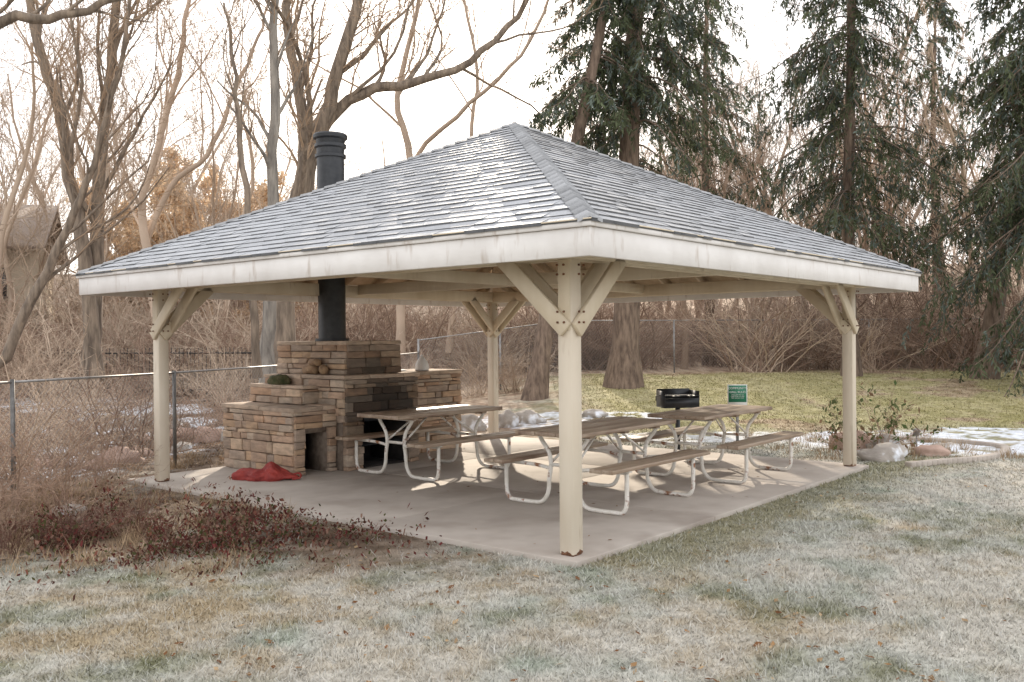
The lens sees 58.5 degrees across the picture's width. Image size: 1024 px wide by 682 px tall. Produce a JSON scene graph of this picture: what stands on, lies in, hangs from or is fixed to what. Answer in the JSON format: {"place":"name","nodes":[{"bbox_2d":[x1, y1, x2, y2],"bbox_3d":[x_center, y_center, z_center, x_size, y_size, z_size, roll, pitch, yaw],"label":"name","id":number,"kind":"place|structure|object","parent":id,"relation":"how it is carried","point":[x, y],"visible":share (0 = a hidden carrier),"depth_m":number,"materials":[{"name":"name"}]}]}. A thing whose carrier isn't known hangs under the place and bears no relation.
{"place":"outdoors","nodes":[
{"label":"outdoors","id":0,"kind":"place"},
{"bbox_2d":[0,264,1023,681],"bbox_3d":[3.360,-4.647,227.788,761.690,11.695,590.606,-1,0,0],"label":"ground","id":1,"kind":"structure","parent":0,"point":[548,408],"depth_m":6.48,"materials":[{"name":"plant"}]},
{"bbox_2d":[0,469,45,551],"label":"bare shrub","id":2,"kind":"object","parent":1,"relation":"on","point":[17,528],"visible":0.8,"depth_m":7.42,"materials":[{"name":"brown plant"}]},
{"bbox_2d":[1,246,53,370],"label":"walls","id":3,"kind":"structure","parent":1,"relation":"on","point":[21,283],"depth_m":35.24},
{"bbox_2d":[1,268,6,333],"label":"windows","id":4,"kind":"structure","parent":3,"relation":"attached to","point":[4,291],"depth_m":34.95,"materials":[{"name":"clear glass"}]},
{"bbox_2d":[0,204,67,265],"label":"roof","id":5,"kind":"structure","parent":3,"relation":"on","point":[25,229],"depth_m":36.69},
{"bbox_2d":[0,492,62,562],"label":"dark shrub","id":6,"kind":"object","parent":1,"relation":"on","point":[8,547],"visible":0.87,"depth_m":7.22,"materials":[{"name":"brown plant"}]},
{"bbox_2d":[0,430,64,530],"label":"bare shrub","id":7,"kind":"object","parent":1,"relation":"on","point":[17,492],"visible":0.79,"depth_m":7.90,"materials":[{"name":"brown plant"}]},
{"bbox_2d":[0,419,69,516],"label":"bare shrub","id":8,"kind":"object","parent":1,"relation":"on","point":[23,467],"visible":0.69,"depth_m":8.73,"materials":[{"name":"brown plant"}]},
{"bbox_2d":[33,453,60,467],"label":"boulder","id":9,"kind":"object","parent":1,"relation":"on","point":[45,461],"visible":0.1,"depth_m":14.56,"materials":[{"name":"grey stone"}]},
{"bbox_2d":[48,503,86,517],"bbox_3d":[-4.336,1.676,8.904,0.398,0.193,0.272,-1,0,0],"label":"boulder","id":10,"kind":"object","parent":1,"relation":"on","point":[84,507],"visible":0.16,"depth_m":8.87,"materials":[{"name":"grey stone"}]},
{"bbox_2d":[0,403,138,504],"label":"bare shrub","id":11,"kind":"object","parent":1,"relation":"on","point":[73,471],"visible":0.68,"depth_m":9.55,"materials":[{"name":"brown plant"}]},
{"bbox_2d":[2,473,138,531],"bbox_3d":[-3.906,1.544,8.143,0.738,0.698,1.118,0,0,34],"label":"bare shrub","id":12,"kind":"object","parent":1,"relation":"on","point":[85,510],"visible":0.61,"depth_m":8.11,"materials":[{"name":"brown plant"}]},
{"bbox_2d":[19,486,132,550],"bbox_3d":[-3.616,1.493,7.616,0.873,0.616,1.053,-1,0,-15],"label":"dark shrub","id":13,"kind":"object","parent":1,"relation":"on","point":[84,526],"visible":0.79,"depth_m":7.49,"materials":[{"name":"brown plant"}]},
{"bbox_2d":[0,0,156,33],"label":"bare cottonwood tree","id":14,"kind":"object","parent":1,"relation":"on","point":[11,17],"visible":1,"depth_m":9.66,"materials":[{"name":"brown plant"}]},
{"bbox_2d":[0,426,165,519],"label":"bare shrub","id":15,"kind":"object","parent":1,"relation":"on","point":[53,493],"visible":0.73,"depth_m":8.85,"materials":[{"name":"brown plant"}]},
{"bbox_2d":[0,0,215,379],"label":"bare cottonwood tree","id":16,"kind":"object","parent":1,"relation":"on","point":[91,255],"visible":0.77,"depth_m":20.88,"materials":[{"name":"brown plant"}]},
{"bbox_2d":[0,0,220,368],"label":"bare cottonwood tree","id":17,"kind":"object","parent":1,"relation":"on","point":[47,274],"visible":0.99,"depth_m":18.95,"materials":[{"name":"brown plant"}]},
{"bbox_2d":[66,414,160,496],"bbox_3d":[-4.524,1.317,10.436,1.119,1.026,1.350,0,0,26],"label":"bare shrub","id":18,"kind":"object","parent":1,"relation":"on","point":[102,462],"visible":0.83,"depth_m":10.28,"materials":[{"name":"brown plant"}]},
{"bbox_2d":[82,446,148,470],"bbox_3d":[-5.695,1.758,13.163,0.884,0.495,0.607,-1,0,-13],"label":"boulder","id":19,"kind":"object","parent":1,"relation":"on","point":[129,453],"visible":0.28,"depth_m":12.99,"materials":[{"name":"beige stone"}]},
{"bbox_2d":[0,394,249,560],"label":"leaf litter","id":20,"kind":"object","parent":1,"relation":"on","point":[197,463],"visible":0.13,"depth_m":12.40,"materials":[{"name":"brown plant"}]},
{"bbox_2d":[112,431,140,445],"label":"boulder","id":21,"kind":"object","parent":1,"relation":"on","point":[124,436],"visible":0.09,"depth_m":17.14,"materials":[{"name":"stone"}]},
{"bbox_2d":[99,498,156,538],"bbox_3d":[-3.318,1.605,7.939,0.512,0.484,0.777,-1,0,-26],"label":"bare shrub","id":22,"kind":"object","parent":1,"relation":"on","point":[114,526],"visible":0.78,"depth_m":7.86,"materials":[{"name":"brown plant"}]},
{"bbox_2d":[83,485,175,532],"bbox_3d":[-3.485,1.528,8.197,0.912,0.534,0.756,-1,0,-6],"label":"dark shrub","id":23,"kind":"object","parent":1,"relation":"on","point":[134,512],"visible":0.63,"depth_m":8.23,"materials":[{"name":"brown plant"}]},
{"bbox_2d":[117,415,141,426],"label":"boulder","id":24,"kind":"object","parent":1,"relation":"on","point":[130,420],"visible":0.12,"depth_m":19.16,"materials":[{"name":"grey stone"}]},
{"bbox_2d":[130,446,153,455],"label":"boulder","id":25,"kind":"object","parent":1,"relation":"on","point":[144,451],"visible":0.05,"depth_m":15.12,"materials":[{"name":"beige stone"}]},
{"bbox_2d":[38,347,258,395],"bbox_3d":[-10.094,1.165,25.506,8.366,1.950,0.030,0,0,21],"label":"iron picket fence","id":26,"kind":"object","parent":1,"relation":"on","point":[171,352],"visible":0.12,"depth_m":25.13,"materials":[{"name":"black metal"}]},
{"bbox_2d":[120,523,183,552],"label":"dark shrub","id":27,"kind":"object","parent":1,"relation":"on","point":[155,538],"visible":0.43,"depth_m":7.40,"materials":[{"name":"brown plant"}]},
{"bbox_2d":[113,489,194,537],"bbox_3d":[-2.962,1.539,7.804,0.842,0.493,0.698,0,0,34],"label":"dark shrub","id":28,"kind":"object","parent":1,"relation":"on","point":[160,522],"visible":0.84,"depth_m":7.86,"materials":[{"name":"brown plant"}]},
{"bbox_2d":[170,427,193,438],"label":"boulder","id":29,"kind":"object","parent":1,"relation":"on","point":[191,431],"visible":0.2,"depth_m":17.91,"materials":[{"name":"stone"}]},
{"bbox_2d":[171,442,193,452],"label":"boulder","id":30,"kind":"object","parent":1,"relation":"on","point":[187,446],"visible":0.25,"depth_m":14.31,"materials":[{"name":"grey stone"}]},
{"bbox_2d":[55,0,312,361],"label":"bare cottonwood tree","id":31,"kind":"object","parent":1,"relation":"on","point":[145,231],"visible":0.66,"depth_m":25.93,"materials":[{"name":"plant"}]},
{"bbox_2d":[65,144,317,362],"bbox_3d":[-18.412,-4.007,45.840,25.920,10.720,12.092,0,0,35],"label":"tan leaved tree stand","id":32,"kind":"object","parent":1,"relation":"on","point":[128,229],"visible":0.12,"depth_m":38.86,"materials":[{"name":"brown plant"}]},
{"bbox_2d":[193,426,221,442],"bbox_3d":[-5.827,1.851,17.607,0.601,0.452,0.768,-1,0,-19],"label":"boulder","id":33,"kind":"object","parent":1,"relation":"on","point":[207,436],"visible":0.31,"depth_m":17.32,"materials":[{"name":"stone"}]},
{"bbox_2d":[0,351,419,501],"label":"chain link fence","id":34,"kind":"object","parent":1,"relation":"on","point":[11,382],"visible":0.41,"depth_m":11.28,"materials":[{"name":"grey metal"}]},
{"bbox_2d":[175,300,248,336],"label":"yellow cottage","id":35,"kind":"structure","parent":1,"relation":"on","point":[234,305],"depth_m":47.00,"materials":[{"name":"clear glass"}]},
{"bbox_2d":[193,504,243,533],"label":"dark shrub","id":36,"kind":"object","parent":1,"relation":"on","point":[212,520],"visible":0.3,"depth_m":8.00,"materials":[{"name":"brown plant"}]},
{"bbox_2d":[190,0,269,378],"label":"bare young tree","id":37,"kind":"object","parent":1,"relation":"on","point":[255,345],"visible":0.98,"depth_m":16.94,"materials":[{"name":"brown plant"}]},
{"bbox_2d":[0,473,466,600],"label":"red groundcover","id":38,"kind":"object","parent":1,"relation":"on","point":[218,537],"visible":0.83,"depth_m":7.50,"materials":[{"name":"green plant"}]},
{"bbox_2d":[217,0,335,382],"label":"bare aspen tree","id":39,"kind":"object","parent":1,"relation":"on","point":[267,337],"visible":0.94,"depth_m":17.90,"materials":[{"name":"grey plant"}]},
{"bbox_2d":[263,0,559,352],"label":"bare cottonwood tree","id":40,"kind":"object","parent":1,"relation":"on","point":[400,309],"visible":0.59,"depth_m":25.40,"materials":[{"name":"brown plant"}]},
{"bbox_2d":[236,0,604,373],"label":"bare cottonwood tree","id":41,"kind":"object","parent":1,"relation":"on","point":[332,110],"visible":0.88,"depth_m":20.03,"materials":[{"name":"brown plant"}]},
{"bbox_2d":[461,414,486,430],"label":"boulder","id":42,"kind":"object","parent":1,"relation":"on","point":[469,420],"visible":0.45,"depth_m":16.46,"materials":[{"name":"beige stone"}]},
{"bbox_2d":[127,433,868,567],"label":"concrete slab","id":43,"kind":"structure","parent":1,"relation":"on","point":[483,512],"depth_m":9.61,"materials":[{"name":"grey concrete"}]},
{"bbox_2d":[231,461,301,481],"bbox_3d":[-2.897,1.545,10.804,0.866,0.239,0.427,0,0,7],"label":"red fabric bag","id":44,"kind":"object","parent":43,"relation":"on","point":[271,471],"visible":0.99,"depth_m":10.70,"materials":[{"name":"red fabric"}]},
{"bbox_2d":[222,131,461,475],"bbox_3d":[-2.055,-0.601,12.681,1.717,4.450,3.442,0,0,40],"label":"stone fireplace","id":45,"kind":"object","parent":43,"relation":"on","point":[308,414],"visible":0.88,"depth_m":11.82,"materials":[{"name":"brown stone"}]},
{"bbox_2d":[267,374,290,384],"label":"moss clump","id":46,"kind":"object","parent":45,"relation":"on","point":[281,379],"visible":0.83,"depth_m":11.91,"materials":[{"name":"green plant"}]},
{"bbox_2d":[415,355,428,370],"bbox_3d":[-1.334,0.317,13.551,0.210,0.235,0.208,-1,0,0],"label":"white grill cover","id":47,"kind":"object","parent":45,"relation":"on","point":[421,364],"visible":1,"depth_m":13.48,"materials":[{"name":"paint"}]},
{"bbox_2d":[335,404,519,481],"bbox_3d":[-0.987,1.233,11.384,1.530,0.764,1.835,0,0,40],"label":"picnic table","id":48,"kind":"object","parent":43,"relation":"on","point":[410,416],"visible":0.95,"depth_m":11.17,"materials":[{"name":"brown wood"}]},
{"bbox_2d":[74,122,921,556],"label":"picnic pavilion","id":49,"kind":"structure","parent":43,"relation":"on","point":[564,238],"depth_m":8.85,"materials":[{"name":"paint"}]},
{"bbox_2d":[233,468,806,543],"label":"slab leaves","id":50,"kind":"object","parent":43,"relation":"on","point":[591,503],"visible":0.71,"depth_m":9.32,"materials":[{"name":"brown plant"}]},
{"bbox_2d":[484,416,709,515],"bbox_3d":[0.893,1.226,9.297,1.532,0.761,1.834,0,0,40],"label":"picnic table","id":51,"kind":"object","parent":43,"relation":"on","point":[594,428],"visible":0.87,"depth_m":9.12,"materials":[{"name":"brown wood"}]},
{"bbox_2d":[620,404,803,483],"bbox_3d":[2.418,1.207,11.020,1.532,0.759,1.837,0,0,39],"label":"picnic table","id":52,"kind":"object","parent":43,"relation":"on","point":[710,414],"visible":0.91,"depth_m":10.79,"materials":[{"name":"brown wood"}]},
{"bbox_2d":[499,409,518,427],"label":"boulder","id":53,"kind":"object","parent":1,"relation":"on","point":[508,418],"visible":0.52,"depth_m":16.79,"materials":[{"name":"beige stone"}]},
{"bbox_2d":[9,399,1013,681],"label":"fallen leaves","id":54,"kind":"object","parent":1,"relation":"on","point":[571,589],"visible":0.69,"depth_m":5.22,"materials":[{"name":"brown plant"}]},
{"bbox_2d":[0,226,1023,485],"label":"background brush thicket","id":55,"kind":"object","parent":1,"relation":"on","point":[124,332],"visible":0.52,"depth_m":26.82,"materials":[{"name":"brown plant"}]},
{"bbox_2d":[0,0,1023,380],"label":"distant bare tree stand","id":56,"kind":"object","parent":1,"relation":"on","point":[28,160],"visible":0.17,"depth_m":33.83,"materials":[{"name":"brown plant"}]},
{"bbox_2d":[0,426,1023,577],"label":"dry grass tufts","id":57,"kind":"object","parent":1,"relation":"on","point":[158,496],"visible":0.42,"depth_m":8.88,"materials":[{"name":"brown plant"}]},
{"bbox_2d":[515,409,546,423],"bbox_3d":[0.322,1.515,17.296,0.687,0.446,0.432,-1,0,0],"label":"boulder","id":58,"kind":"object","parent":1,"relation":"on","point":[528,416],"visible":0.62,"depth_m":17.16,"materials":[{"name":"beige stone"}]},
{"bbox_2d":[520,0,664,400],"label":"spruce tree","id":59,"kind":"object","parent":1,"relation":"on","point":[592,93],"visible":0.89,"depth_m":20.65,"materials":[{"name":"green plant"}]},
{"bbox_2d":[582,409,607,417],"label":"boulder","id":60,"kind":"object","parent":1,"relation":"on","point":[595,413],"visible":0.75,"depth_m":17.66,"materials":[{"name":"beige stone"}]},
{"bbox_2d":[533,0,763,388],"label":"spruce tree","id":61,"kind":"object","parent":1,"relation":"on","point":[624,368],"visible":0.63,"depth_m":21.59,"materials":[{"name":"green plant"}]},
{"bbox_2d":[655,388,699,449],"bbox_3d":[2.442,1.218,13.327,0.673,1.020,0.558,-1,0,-9],"label":"park grill","id":62,"kind":"object","parent":1,"relation":"on","point":[677,398],"visible":0.96,"depth_m":13.31,"materials":[{"name":"black metal"}]},
{"bbox_2d":[656,0,776,365],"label":"spruce tree","id":63,"kind":"object","parent":1,"relation":"on","point":[706,184],"visible":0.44,"depth_m":32.71,"materials":[{"name":"green plant"}]},
{"bbox_2d":[417,318,1022,397],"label":"chain link fence","id":64,"kind":"object","parent":1,"relation":"on","point":[500,346],"visible":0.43,"depth_m":26.51,"materials":[{"name":"grey metal"}]},
{"bbox_2d":[728,385,746,440],"bbox_3d":[3.481,1.197,14.120,0.300,1.050,0.049,0,0,1],"label":"rules sign","id":65,"kind":"object","parent":1,"relation":"on","point":[737,394],"visible":0.7,"depth_m":14.10,"materials":[{"name":"green metal"}]},
{"bbox_2d":[805,400,891,455],"bbox_3d":[4.582,1.242,12.824,1.090,0.854,1.166,-1,0,0],"label":"rose bush","id":66,"kind":"object","parent":1,"relation":"on","point":[835,436],"visible":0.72,"depth_m":12.64,"materials":[{"name":"green plant"}]},
{"bbox_2d":[828,430,870,449],"bbox_3d":[5.020,1.533,13.504,0.650,0.493,0.402,-1,0,0],"label":"boulder","id":67,"kind":"object","parent":1,"relation":"on","point":[858,434],"visible":0.16,"depth_m":13.38,"materials":[{"name":"stone"}]},
{"bbox_2d":[719,0,1000,376],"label":"spruce tree","id":68,"kind":"object","parent":1,"relation":"on","point":[846,197],"visible":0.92,"depth_m":23.32,"materials":[{"name":"green plant"}]},
{"bbox_2d":[857,442,907,462],"bbox_3d":[4.994,1.562,12.340,0.748,0.386,0.479,-1,0,-17],"label":"boulder","id":69,"kind":"object","parent":1,"relation":"on","point":[885,452],"visible":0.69,"depth_m":12.21,"materials":[{"name":"white stone"}]},
{"bbox_2d":[865,433,900,448],"bbox_3d":[5.378,1.544,13.214,0.492,0.436,0.416,-1,0,0],"label":"boulder","id":70,"kind":"object","parent":1,"relation":"on","point":[870,446],"visible":0.3,"depth_m":13.11,"materials":[{"name":"grey stone"}]},
{"bbox_2d":[825,379,949,447],"bbox_3d":[5.370,1.083,12.854,1.678,1.154,1.443,-1,0,0],"label":"rose bush","id":71,"kind":"object","parent":1,"relation":"on","point":[893,422],"visible":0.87,"depth_m":13.05,"materials":[{"name":"green plant"}]},
{"bbox_2d":[913,428,919,446],"bbox_3d":[5.733,1.426,12.956,0.118,0.390,0.119,-1,0,0],"label":"garden lantern","id":72,"kind":"object","parent":1,"relation":"on","point":[916,433],"visible":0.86,"depth_m":12.92,"materials":[{"name":"grey metal"}]},
{"bbox_2d":[911,445,950,456],"bbox_3d":[5.840,1.568,12.748,0.536,0.254,0.374,-1,0,-6],"label":"boulder","id":73,"kind":"object","parent":1,"relation":"on","point":[934,450],"visible":0.61,"depth_m":12.65,"materials":[{"name":"beige stone"}]},
{"bbox_2d":[888,0,994,360],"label":"spruce tree","id":74,"kind":"object","parent":1,"relation":"on","point":[949,24],"visible":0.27,"depth_m":33.76,"materials":[{"name":"green plant"}]},
{"bbox_2d":[931,442,961,450],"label":"boulder","id":75,"kind":"object","parent":1,"relation":"on","point":[955,445],"visible":0.34,"depth_m":13.21,"materials":[{"name":"white stone"}]},
{"bbox_2d":[897,436,1009,467],"bbox_3d":[6.259,1.577,12.935,1.587,0.109,3.320,0,0,18],"label":"garden edging","id":76,"kind":"object","parent":1,"relation":"on","point":[967,459],"visible":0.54,"depth_m":12.16,"materials":[{"name":"concrete"}]},
{"bbox_2d":[891,0,1023,379],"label":"spruce tree","id":77,"kind":"object","parent":1,"relation":"on","point":[990,317],"visible":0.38,"depth_m":22.92,"materials":[{"name":"green plant"}]},
{"bbox_2d":[901,0,1023,396],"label":"spruce tree","id":78,"kind":"object","parent":1,"relation":"on","point":[990,270],"visible":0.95,"depth_m":21.28,"materials":[{"name":"green plant"}]},
{"bbox_2d":[0,0,1023,273],"label":"sky","id":79,"kind":"structure","parent":0,"point":[434,102],"materials":[{"name":"white"}]}
]}

